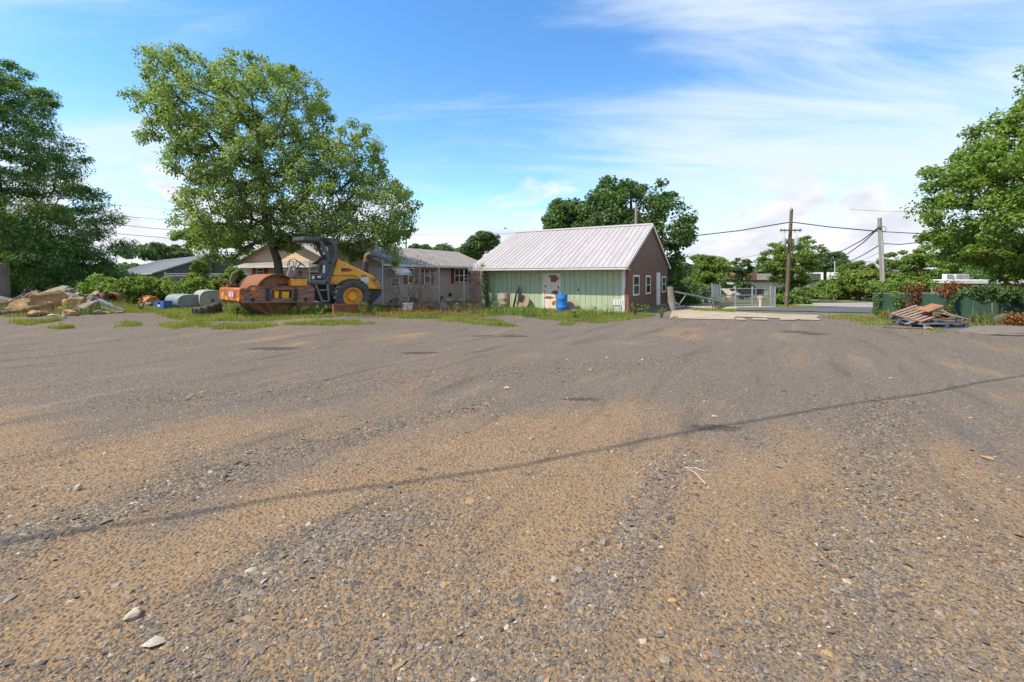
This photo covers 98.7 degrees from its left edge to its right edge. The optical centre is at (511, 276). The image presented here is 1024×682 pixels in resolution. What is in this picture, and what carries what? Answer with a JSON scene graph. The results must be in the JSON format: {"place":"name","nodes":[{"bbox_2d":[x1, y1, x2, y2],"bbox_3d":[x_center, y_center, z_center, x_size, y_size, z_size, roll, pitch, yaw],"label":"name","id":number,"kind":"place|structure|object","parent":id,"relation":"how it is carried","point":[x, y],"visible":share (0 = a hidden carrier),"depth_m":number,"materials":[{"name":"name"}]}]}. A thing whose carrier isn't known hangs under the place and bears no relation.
{"place":"outdoors","nodes":[
{"label":"outdoors","id":0,"kind":"place"},
{"bbox_2d":[6,316,916,334],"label":"grass","id":1,"kind":"structure","parent":0,"point":[173,325],"depth_m":14.83,"materials":[{"name":"plant"}]},
{"bbox_2d":[0,286,1023,681],"bbox_3d":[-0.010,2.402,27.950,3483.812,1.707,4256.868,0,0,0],"label":"ground","id":2,"kind":"structure","parent":0,"point":[566,502],"depth_m":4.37,"materials":[{"name":"gravel"}]},
{"bbox_2d":[0,263,10,297],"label":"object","id":3,"kind":"object","parent":2,"relation":"on","point":[5,289],"visible":0.82,"depth_m":24.89,"materials":[{"name":"grey concrete"}]},
{"bbox_2d":[0,298,54,313],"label":"boulder","id":4,"kind":"object","parent":2,"relation":"on","point":[19,305],"visible":0.48,"depth_m":18.29,"materials":[{"name":"beige stone"}]},
{"bbox_2d":[11,284,48,299],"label":"shrub","id":5,"kind":"object","parent":2,"relation":"on","point":[13,295],"visible":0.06,"depth_m":27.52,"materials":[{"name":"green plant"}]},
{"bbox_2d":[26,310,39,316],"bbox_3d":[-18.729,1.464,17.208,0.386,0.312,0.367,0,0,44],"label":"boulder","id":6,"kind":"object","parent":2,"relation":"on","point":[33,313],"visible":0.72,"depth_m":17.14,"materials":[{"name":"beige stone"}]},
{"bbox_2d":[12,290,68,311],"bbox_3d":[-20.211,1.159,18.813,1.315,1.160,2.294,0,0,21],"label":"boulder","id":7,"kind":"object","parent":2,"relation":"on","point":[56,297],"visible":0.52,"depth_m":18.84,"materials":[{"name":"beige stone"}]},
{"bbox_2d":[44,286,79,292],"bbox_3d":[-24.205,0.813,23.493,2.546,0.658,1.060,0,0,14],"label":"boulder","id":8,"kind":"object","parent":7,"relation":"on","point":[66,289],"visible":0.25,"depth_m":23.23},
{"bbox_2d":[12,235,117,287],"bbox_3d":[-37.653,-1.007,34.956,13.122,6.463,5.659,0,0,0],"label":"shrub","id":9,"kind":"object","parent":2,"relation":"on","point":[79,259],"visible":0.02,"depth_m":34.61,"materials":[{"name":"green plant"}]},
{"bbox_2d":[61,309,78,315],"bbox_3d":[-17.483,1.445,17.416,0.538,0.298,0.338,0,0,-11],"label":"boulder","id":10,"kind":"object","parent":2,"relation":"on","point":[69,312],"visible":0.83,"depth_m":17.30,"materials":[{"name":"beige stone"}]},
{"bbox_2d":[0,58,144,295],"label":"dark tree","id":11,"kind":"object","parent":2,"relation":"on","point":[47,247],"visible":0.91,"depth_m":29.89,"materials":[{"name":"green plant"}]},
{"bbox_2d":[62,297,86,309],"bbox_3d":[-19.057,1.284,19.160,0.787,0.804,1.278,0,0,-43],"label":"boulder","id":12,"kind":"object","parent":2,"relation":"on","point":[78,300],"visible":0.45,"depth_m":18.85,"materials":[{"name":"beige stone"}]},
{"bbox_2d":[73,300,100,313],"bbox_3d":[-18.032,1.344,18.716,0.739,0.662,0.961,0,0,-12],"label":"boulder","id":13,"kind":"object","parent":2,"relation":"on","point":[96,303],"visible":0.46,"depth_m":18.49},
{"bbox_2d":[75,272,116,300],"bbox_3d":[-24.170,0.658,25.923,2.222,1.858,2.670,0,0,0],"label":"shrub","id":14,"kind":"object","parent":2,"relation":"on","point":[98,281],"visible":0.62,"depth_m":25.41,"materials":[{"name":"green plant"}]},
{"bbox_2d":[101,292,123,305],"bbox_3d":[-20.550,1.231,22.630,0.840,0.840,0.280,0,8,-15],"label":"scrap hoop","id":15,"kind":"object","parent":2,"relation":"on","point":[117,295],"visible":0.62,"depth_m":22.58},
{"bbox_2d":[123,606,142,620],"bbox_3d":[-2.041,1.816,2.370,0.074,0.044,0.075,0,0,-33],"label":"loose stone","id":16,"kind":"object","parent":2,"relation":"on","point":[134,613],"visible":1,"depth_m":2.36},
{"bbox_2d":[100,274,175,303],"bbox_3d":[-20.675,0.747,24.913,2.714,1.764,3.778,0,0,0],"label":"shrub","id":17,"kind":"object","parent":2,"relation":"on","point":[138,287],"visible":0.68,"depth_m":24.00,"materials":[{"name":"green plant"}]},
{"bbox_2d":[137,295,159,303],"bbox_3d":[-19.613,1.312,23.800,0.960,0.649,0.731,0,0,30],"label":"crushed barrel","id":18,"kind":"object","parent":2,"relation":"on","point":[148,298],"visible":0.59,"depth_m":23.60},
{"bbox_2d":[122,241,197,261],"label":"background tree","id":19,"kind":"object","parent":2,"relation":"on","point":[154,251],"visible":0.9,"depth_m":67.72,"materials":[{"name":"green plant"}]},
{"bbox_2d":[154,300,172,308],"bbox_3d":[-16.843,1.380,21.262,0.620,0.420,0.424,0,0,18],"label":"plastic crate","id":20,"kind":"object","parent":2,"relation":"on","point":[164,304],"visible":0.83,"depth_m":21.11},
{"bbox_2d":[115,255,239,290],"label":"warehouse","id":21,"kind":"structure","parent":2,"relation":"on","point":[170,267],"depth_m":45.05,"materials":[{"name":"grey metal"}]},
{"bbox_2d":[165,292,199,307],"bbox_3d":[-16.576,1.190,22.252,1.790,0.770,1.120,0,0,36],"label":"fuel tank","id":22,"kind":"object","parent":2,"relation":"on","point":[182,300],"visible":0.73,"depth_m":21.68,"materials":[{"name":"metal"}]},
{"bbox_2d":[157,275,228,299],"bbox_3d":[-18.256,0.765,25.401,3.550,1.665,3.767,0,0,0],"label":"shrub","id":23,"kind":"object","parent":2,"relation":"on","point":[191,285],"visible":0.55,"depth_m":24.41,"materials":[{"name":"green plant"}]},
{"bbox_2d":[186,259,212,280],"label":"shrub","id":24,"kind":"object","parent":2,"relation":"on","point":[198,265],"visible":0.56,"depth_m":26.31,"materials":[{"name":"green plant"}]},
{"bbox_2d":[191,302,222,314],"bbox_3d":[-12.540,1.382,18.120,1.035,0.420,1.036,-14,9,-19],"label":"old tyre ring","id":25,"kind":"object","parent":2,"relation":"on","point":[211,308],"visible":0.81,"depth_m":17.80,"materials":[{"name":"rubber"}]},
{"bbox_2d":[166,219,250,279],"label":"background tree","id":26,"kind":"object","parent":2,"relation":"on","point":[173,237],"visible":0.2,"depth_m":42.35,"materials":[{"name":"green plant"}]},
{"bbox_2d":[194,288,223,305],"bbox_3d":[-15.697,1.092,22.747,1.040,0.960,1.894,0,0,-44],"label":"fuel tank","id":27,"kind":"object","parent":2,"relation":"on","point":[207,296],"visible":0.6,"depth_m":22.05,"materials":[{"name":"metal"}]},
{"bbox_2d":[212,265,247,284],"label":"shrub","id":28,"kind":"object","parent":2,"relation":"on","point":[229,270],"visible":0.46,"depth_m":27.26,"materials":[{"name":"green plant"}]},
{"bbox_2d":[116,41,423,274],"bbox_3d":[-12.492,-5.321,23.519,15.261,13.846,8.270,0,0,0],"label":"maple tree","id":29,"kind":"object","parent":2,"relation":"on","point":[266,138],"visible":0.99,"depth_m":22.14,"materials":[{"name":"green plant"}]},
{"bbox_2d":[100,298,475,305],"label":"grass","id":30,"kind":"structure","parent":2,"relation":"on","point":[456,302],"depth_m":27.60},
{"bbox_2d":[232,234,348,285],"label":"cottage","id":31,"kind":"structure","parent":2,"relation":"on","point":[261,261],"depth_m":29.50,"materials":[{"name":"beige"}]},
{"bbox_2d":[219,237,382,315],"bbox_3d":[-8.724,0.005,18.941,6.258,3.304,2.811,0,0,-41],"label":"road roller","id":32,"kind":"object","parent":2,"relation":"on","point":[339,282],"visible":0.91,"depth_m":18.35,"materials":[{"name":"yellow paint"}]},
{"bbox_2d":[283,266,381,304],"bbox_3d":[-10.730,0.557,25.557,8.001,2.240,0.064,0,0,24],"label":"chain link fence","id":33,"kind":"object","parent":2,"relation":"on","point":[322,275],"visible":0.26,"depth_m":25.71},
{"bbox_2d":[331,303,368,313],"bbox_3d":[-6.743,1.363,18.357,1.400,0.430,0.560,0,0,-30],"label":"steel box","id":34,"kind":"object","parent":2,"relation":"on","point":[347,308],"visible":0.62,"depth_m":18.13,"materials":[{"name":"metal"}]},
{"bbox_2d":[0,304,735,326],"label":"grass","id":35,"kind":"structure","parent":2,"relation":"on","point":[187,314],"depth_m":18.52,"materials":[{"name":"plant"}]},
{"bbox_2d":[310,244,479,303],"bbox_3d":[-7.079,0.070,31.062,7.300,4.160,11.300,0,0,31],"label":"bungalow","id":36,"kind":"object","parent":2,"relation":"on","point":[453,265],"visible":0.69,"depth_m":28.83,"materials":[{"name":"beige"}]},
{"bbox_2d":[424,267,430,283],"bbox_3d":[-5.464,-0.064,28.355,0.070,1.031,0.622,0,0,31],"label":"window","id":37,"kind":"structure","parent":36,"relation":"in","point":[426,278],"depth_m":28.30,"materials":[{"name":"white paint"}]},
{"bbox_2d":[454,268,468,282],"bbox_3d":[-3.625,-0.072,31.477,0.070,1.002,1.649,0,0,31],"label":"window","id":38,"kind":"structure","parent":36,"relation":"in","point":[458,272],"depth_m":31.35,"materials":[{"name":"white paint"}]},
{"bbox_2d":[382,260,420,305],"bbox_3d":[-5.989,0.385,23.900,2.069,2.590,0.064,0,0,-17],"label":"chain link fence","id":39,"kind":"object","parent":2,"relation":"on","point":[385,297],"visible":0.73,"depth_m":23.74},
{"bbox_2d":[383,266,425,306],"bbox_3d":[-5.791,0.690,23.652,2.391,2.616,0.497,0,0,0],"label":"dry vine","id":40,"kind":"object","parent":39,"relation":"attached to","point":[409,290],"visible":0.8,"depth_m":23.64,"materials":[{"name":"brown plant"}]},
{"bbox_2d":[408,255,440,304],"bbox_3d":[-4.777,0.373,24.046,1.795,3.162,0.457,0,0,0],"label":"dry vine","id":41,"kind":"object","parent":39,"relation":"attached to","point":[430,279],"visible":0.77,"depth_m":24.04,"materials":[{"name":"brown plant"}]},
{"bbox_2d":[402,303,412,310],"bbox_3d":[-5.050,1.496,21.261,0.544,0.420,0.551,0,0,0],"label":"bucket","id":42,"kind":"object","parent":2,"relation":"on","point":[408,306],"visible":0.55,"depth_m":21.06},
{"bbox_2d":[370,304,479,316],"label":"dead weeds","id":43,"kind":"object","parent":2,"relation":"on","point":[418,308],"visible":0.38,"depth_m":21.07,"materials":[{"name":"orange plant"}]},
{"bbox_2d":[421,264,439,305],"bbox_3d":[-4.535,0.534,24.406,1.052,2.540,0.064,0,0,-23],"label":"chain link fence","id":44,"kind":"object","parent":2,"relation":"on","point":[438,284],"visible":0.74,"depth_m":24.59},
{"bbox_2d":[408,243,454,251],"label":"background tree","id":45,"kind":"object","parent":2,"relation":"on","point":[443,247],"visible":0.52,"depth_m":69.76,"materials":[{"name":"green plant"}]},
{"bbox_2d":[463,270,471,305],"bbox_3d":[-2.538,0.788,25.400,0.645,2.340,0.064,0,0,-43],"label":"chain link fence","id":46,"kind":"object","parent":2,"relation":"on","point":[464,288],"visible":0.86,"depth_m":25.19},
{"bbox_2d":[466,262,484,306],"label":"dry vine","id":47,"kind":"object","parent":2,"relation":"on","point":[475,283],"visible":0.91,"depth_m":25.43,"materials":[{"name":"brown plant"}]},
{"bbox_2d":[471,265,481,305],"bbox_3d":[-2.079,0.645,25.800,0.701,2.640,0.064,0,0,-39],"label":"chain link fence","id":48,"kind":"object","parent":2,"relation":"on","point":[480,295],"visible":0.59,"depth_m":25.99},
{"bbox_2d":[453,230,500,259],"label":"background tree","id":49,"kind":"object","parent":2,"relation":"on","point":[479,245],"visible":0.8,"depth_m":59.55,"materials":[{"name":"green plant"}]},
{"bbox_2d":[500,293,509,308],"bbox_3d":[-0.402,1.390,25.026,0.600,0.920,0.600,0,0,0],"label":"steel barrel","id":50,"kind":"object","parent":2,"relation":"on","point":[504,299],"visible":0.82,"depth_m":24.77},
{"bbox_2d":[0,298,1023,324],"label":"tall weeds","id":51,"kind":"object","parent":2,"relation":"on","point":[594,312],"visible":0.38,"depth_m":19.49,"materials":[{"name":"green plant"}]},
{"bbox_2d":[30,298,1000,325],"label":"dry stalks","id":52,"kind":"object","parent":2,"relation":"on","point":[460,309],"visible":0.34,"depth_m":20.89,"materials":[{"name":"beige plant"}]},
{"bbox_2d":[513,284,521,306],"bbox_3d":[0.316,1.106,25.110,0.562,1.314,0.251,0,0,12],"label":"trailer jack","id":53,"kind":"object","parent":2,"relation":"on","point":[519,293],"visible":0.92,"depth_m":25.04,"materials":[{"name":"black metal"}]},
{"bbox_2d":[517,293,528,307],"bbox_3d":[0.624,1.394,25.058,0.827,0.912,0.261,0,0,31],"label":"round disc","id":54,"kind":"object","parent":2,"relation":"on","point":[524,300],"visible":0.84,"depth_m":25.02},
{"bbox_2d":[85,262,1023,278],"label":"treeline","id":55,"kind":"object","parent":2,"relation":"on","point":[126,265],"visible":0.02,"depth_m":225.14,"materials":[{"name":"plant"}]},
{"bbox_2d":[541,196,581,229],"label":"maple tree","id":56,"kind":"object","parent":2,"relation":"on","point":[563,214],"visible":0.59,"depth_m":42.07,"materials":[{"name":"green plant"}]},
{"bbox_2d":[557,294,567,310],"bbox_3d":[2.658,1.387,23.339,0.590,0.925,0.590,0,0,0],"label":"plastic barrel","id":57,"kind":"object","parent":2,"relation":"on","point":[562,302],"visible":0.85,"depth_m":23.10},
{"bbox_2d":[468,223,670,312],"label":"metal shed","id":58,"kind":"structure","parent":2,"relation":"on","point":[604,267],"depth_m":25.13,"materials":[{"name":"white paint"}]},
{"bbox_2d":[480,262,495,306],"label":"creeper","id":59,"kind":"object","parent":58,"relation":"attached to","point":[487,285],"visible":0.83,"depth_m":26.21,"materials":[{"name":"green plant"}]},
{"bbox_2d":[544,275,558,309],"bbox_3d":[2.201,0.870,24.453,0.928,1.920,0.135,0,0,31],"label":"door","id":60,"kind":"structure","parent":58,"relation":"in","point":[551,282],"depth_m":24.48,"materials":[{"name":"white metal"}]},
{"bbox_2d":[633,275,639,295],"bbox_3d":[6.633,0.468,23.511,0.055,1.096,1.209,0,0,31],"label":"window","id":61,"kind":"structure","parent":58,"relation":"in","point":[636,278],"depth_m":23.54,"materials":[{"name":"white paint"}]},
{"bbox_2d":[645,275,650,293],"bbox_3d":[7.977,0.484,25.792,0.055,1.085,1.091,0,0,31],"label":"window","id":62,"kind":"structure","parent":58,"relation":"in","point":[647,278],"depth_m":25.63,"materials":[{"name":"white paint"}]},
{"bbox_2d":[656,273,659,304],"bbox_3d":[9.363,0.775,28.077,0.108,2.050,0.935,0,0,31],"label":"side door","id":63,"kind":"structure","parent":58,"relation":"in","point":[657,274],"depth_m":27.91,"materials":[{"name":"white paint"}]},
{"bbox_2d":[568,299,577,308],"bbox_3d":[3.208,1.532,23.569,0.640,0.616,0.178,0,0,30],"label":"round disc","id":64,"kind":"object","parent":2,"relation":"on","point":[572,304],"visible":0.81,"depth_m":23.54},
{"bbox_2d":[571,175,698,286],"bbox_3d":[11.480,-3.602,41.974,12.330,11.672,10.598,0,0,0],"label":"maple tree","id":65,"kind":"object","parent":2,"relation":"on","point":[604,204],"visible":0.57,"depth_m":39.84,"materials":[{"name":"green plant"}]},
{"bbox_2d":[682,254,734,302],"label":"background tree","id":66,"kind":"object","parent":2,"relation":"on","point":[708,266],"visible":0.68,"depth_m":50.29,"materials":[{"name":"green plant"}]},
{"bbox_2d":[720,286,735,305],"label":"chain link gate","id":67,"kind":"structure","parent":2,"relation":"on","point":[730,293],"depth_m":38.48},
{"bbox_2d":[725,257,755,299],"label":"background tree","id":68,"kind":"object","parent":2,"relation":"on","point":[740,270],"visible":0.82,"depth_m":60.98,"materials":[{"name":"green plant"}]},
{"bbox_2d":[770,286,775,306],"bbox_3d":[22.180,1.776,37.400,0.064,1.890,1.990,0,0,21],"label":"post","id":69,"kind":"object","parent":2,"relation":"on","point":[772,297],"visible":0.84,"depth_m":37.18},
{"bbox_2d":[721,273,827,294],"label":"workshop","id":70,"kind":"structure","parent":2,"relation":"on","point":[759,280],"depth_m":76.17,"materials":[{"name":"white paint"}]},
{"bbox_2d":[768,292,812,304],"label":"shrub","id":71,"kind":"object","parent":2,"relation":"on","point":[794,298],"visible":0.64,"depth_m":44.77,"materials":[{"name":"green plant"}]},
{"bbox_2d":[754,235,830,297],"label":"background tree","id":72,"kind":"object","parent":2,"relation":"on","point":[801,256],"visible":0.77,"depth_m":52.37,"materials":[{"name":"green plant"}]},
{"bbox_2d":[804,251,850,280],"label":"background tree","id":73,"kind":"object","parent":2,"relation":"on","point":[829,264],"visible":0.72,"depth_m":72.42,"materials":[{"name":"green plant"}]},
{"bbox_2d":[804,274,872,299],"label":"shrub","id":74,"kind":"object","parent":2,"relation":"on","point":[827,290],"visible":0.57,"depth_m":60.96,"materials":[{"name":"green plant"}]},
{"bbox_2d":[842,268,878,292],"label":"shrub","id":75,"kind":"object","parent":2,"relation":"on","point":[866,275],"visible":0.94,"depth_m":55.62,"materials":[{"name":"green plant"}]},
{"bbox_2d":[864,276,941,294],"bbox_3d":[23.998,1.082,26.990,3.678,2.246,3.276,0,0,0],"label":"shrub","id":76,"kind":"object","parent":2,"relation":"on","point":[895,284],"visible":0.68,"depth_m":26.23,"materials":[{"name":"green plant"}]},
{"bbox_2d":[876,250,938,280],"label":"background tree","id":77,"kind":"object","parent":2,"relation":"on","point":[896,265],"visible":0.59,"depth_m":53.95,"materials":[{"name":"green plant"}]},
{"bbox_2d":[896,321,968,327],"bbox_3d":[15.643,1.775,16.404,1.750,0.144,1.100,0,0,-6],"label":"wooden pallet","id":78,"kind":"object","parent":2,"relation":"on","point":[947,325],"visible":0.77,"depth_m":15.95,"materials":[{"name":"blue wood"}]},
{"bbox_2d":[889,314,961,323],"bbox_3d":[15.539,1.596,16.599,1.700,0.144,1.100,-3,4,6],"label":"wooden pallet","id":79,"kind":"object","parent":78,"relation":"on","point":[901,319],"visible":0.55,"depth_m":16.17,"materials":[{"name":"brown wood"}]},
{"bbox_2d":[890,305,947,322],"bbox_3d":[15.363,1.438,16.635,1.400,0.144,1.050,-12,15,-16],"label":"wooden pallet","id":80,"kind":"object","parent":79,"relation":"on","point":[911,311],"visible":0.86,"depth_m":16.50,"materials":[{"name":"brown wood"}]},
{"bbox_2d":[917,307,970,322],"bbox_3d":[16.127,1.428,16.491,1.150,0.144,1.000,13,11,12],"label":"wooden pallet","id":81,"kind":"object","parent":79,"relation":"on","point":[951,316],"visible":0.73,"depth_m":16.08,"materials":[{"name":"brown wood"}]},
{"bbox_2d":[916,303,943,311],"bbox_3d":[15.593,1.167,16.404,0.800,0.036,0.400,-15,13,-14],"label":"rusty sheet","id":82,"kind":"object","parent":81,"relation":"on","point":[930,307],"visible":1,"depth_m":16.37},
{"bbox_2d":[891,242,999,278],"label":"background tree","id":83,"kind":"object","parent":2,"relation":"on","point":[948,267],"visible":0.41,"depth_m":51.60,"materials":[{"name":"green plant"}]},
{"bbox_2d":[873,288,1023,320],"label":"screened fence","id":84,"kind":"object","parent":2,"relation":"on","point":[966,306],"visible":0.38,"depth_m":19.10,"materials":[{"name":"fabric"}]},
{"bbox_2d":[867,285,892,314],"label":"creeper","id":85,"kind":"object","parent":84,"relation":"attached to","point":[875,297],"visible":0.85,"depth_m":23.12,"materials":[{"name":"green plant"}]},
{"bbox_2d":[889,289,905,314],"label":"creeper","id":86,"kind":"object","parent":84,"relation":"attached to","point":[898,298],"visible":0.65,"depth_m":21.32,"materials":[{"name":"green plant"}]},
{"bbox_2d":[900,272,929,308],"bbox_3d":[18.784,0.728,20.552,1.422,1.874,0.511,0,0,0],"label":"red creeper","id":87,"kind":"object","parent":84,"relation":"attached to","point":[913,297],"visible":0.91,"depth_m":20.52,"materials":[{"name":"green plant"}]},
{"bbox_2d":[941,292,957,313],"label":"creeper","id":88,"kind":"object","parent":84,"relation":"attached to","point":[949,309],"visible":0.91,"depth_m":18.91,"materials":[{"name":"green plant"}]},
{"bbox_2d":[930,279,969,300],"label":"red creeper","id":89,"kind":"object","parent":84,"relation":"attached to","point":[948,290],"visible":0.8,"depth_m":18.92,"materials":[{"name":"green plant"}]},
{"bbox_2d":[899,63,1023,287],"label":"broad tree","id":90,"kind":"object","parent":2,"relation":"on","point":[994,165],"visible":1,"depth_m":18.93,"materials":[{"name":"green plant"}]},
{"bbox_2d":[931,274,1023,292],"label":"building","id":91,"kind":"structure","parent":2,"relation":"on","point":[962,278],"depth_m":34.60,"materials":[{"name":"white paint"}]},
{"bbox_2d":[957,282,1023,314],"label":"shrub","id":92,"kind":"object","parent":2,"relation":"on","point":[997,293],"visible":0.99,"depth_m":17.05,"materials":[{"name":"green plant"}]},
{"bbox_2d":[957,325,1023,335],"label":"gravel mound","id":93,"kind":"object","parent":2,"relation":"on","point":[1001,330],"visible":0.85,"depth_m":13.94,"materials":[{"name":"gravel"}]},
{"bbox_2d":[961,226,1023,279],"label":"background tree","id":94,"kind":"object","parent":2,"relation":"on","point":[976,274],"visible":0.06,"depth_m":41.36,"materials":[{"name":"green plant"}]},
{"bbox_2d":[996,308,1023,325],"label":"log pile","id":95,"kind":"object","parent":2,"relation":"on","point":[1016,318],"visible":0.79,"depth_m":15.89,"materials":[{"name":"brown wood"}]},
{"bbox_2d":[0,0,1023,270],"label":"sky","id":96,"kind":"structure","parent":0,"point":[491,112],"materials":[{"name":"blue"}]},
{"bbox_2d":[676,305,701,308],"bbox_3d":[12.443,2.266,32.821,3.599,0.937,20.167,0,0,33],"label":"yard pad","id":97,"kind":"object","parent":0,"point":[696,306],"visible":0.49,"depth_m":37.54,"materials":[{"name":"concrete"}]},
{"bbox_2d":[671,278,703,306],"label":"shrub","id":98,"kind":"object","parent":97,"relation":"on","point":[682,286],"visible":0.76,"depth_m":29.71,"materials":[{"name":"green plant"}]},
{"bbox_2d":[667,287,724,310],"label":"barrier gate","id":99,"kind":"structure","parent":97,"relation":"on","point":[672,302],"depth_m":23.64,"materials":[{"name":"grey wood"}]},
{"bbox_2d":[670,310,736,318],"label":"driveway","id":100,"kind":"structure","parent":0,"point":[693,314],"depth_m":21.21,"materials":[{"name":"concrete"}]},
{"bbox_2d":[698,306,819,308],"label":"pavement","id":101,"kind":"structure","parent":0,"point":[728,307],"depth_m":37.61,"materials":[{"name":"concrete"}]},
{"bbox_2d":[712,284,719,306],"bbox_3d":[17.235,1.565,37.150,0.064,2.140,2.949,0,0,37],"label":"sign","id":102,"kind":"object","parent":101,"relation":"on","point":[716,291],"visible":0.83,"depth_m":37.22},
{"bbox_2d":[780,207,801,306],"bbox_3d":[22.693,-1.547,35.945,1.751,8.172,0.429,0,0,0],"label":"utility pole","id":103,"kind":"object","parent":101,"relation":"on","point":[788,267],"visible":0.99,"depth_m":35.88,"materials":[{"name":"brown wood"}]},
{"bbox_2d":[666,222,788,239],"bbox_3d":[18.590,-3.971,38.828,10.192,1.060,0.499,0,0,36],"label":"overhead wire","id":104,"kind":"object","parent":103,"relation":"attached to","point":[738,230],"visible":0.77,"depth_m":37.95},
{"bbox_2d":[734,312,818,318],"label":"driveway","id":105,"kind":"structure","parent":0,"point":[766,315],"depth_m":21.62,"materials":[{"name":"concrete"}]},
{"bbox_2d":[736,307,872,312],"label":"road","id":106,"kind":"structure","parent":0,"point":[844,309],"depth_m":30.66,"materials":[{"name":"asphalt"}]},
{"bbox_2d":[877,218,885,280],"bbox_3d":[26.073,-0.889,30.987,0.790,6.477,0.354,0,0,0],"label":"utility pole","id":107,"kind":"object","parent":106,"relation":"on","point":[881,253],"visible":0.77,"depth_m":30.90,"materials":[{"name":"grey wood"}]},
{"bbox_2d":[792,222,877,231],"bbox_3d":[24.550,-3.816,33.618,0.517,1.363,5.884,0,0,-32],"label":"overhead wire","id":108,"kind":"object","parent":107,"relation":"attached to","point":[835,227],"visible":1,"depth_m":33.58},
{"bbox_2d":[797,300,872,306],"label":"lot","id":109,"kind":"structure","parent":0,"point":[847,304],"depth_m":43.53,"materials":[{"name":"concrete"}]},
{"bbox_2d":[834,260,886,300],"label":"background tree","id":110,"kind":"object","parent":109,"relation":"on","point":[860,265],"visible":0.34,"depth_m":58.11,"materials":[{"name":"green plant"}]},
{"bbox_2d":[776,299,1017,335],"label":"grass","id":111,"kind":"structure","parent":0,"point":[868,320],"depth_m":19.88,"materials":[{"name":"plant"}]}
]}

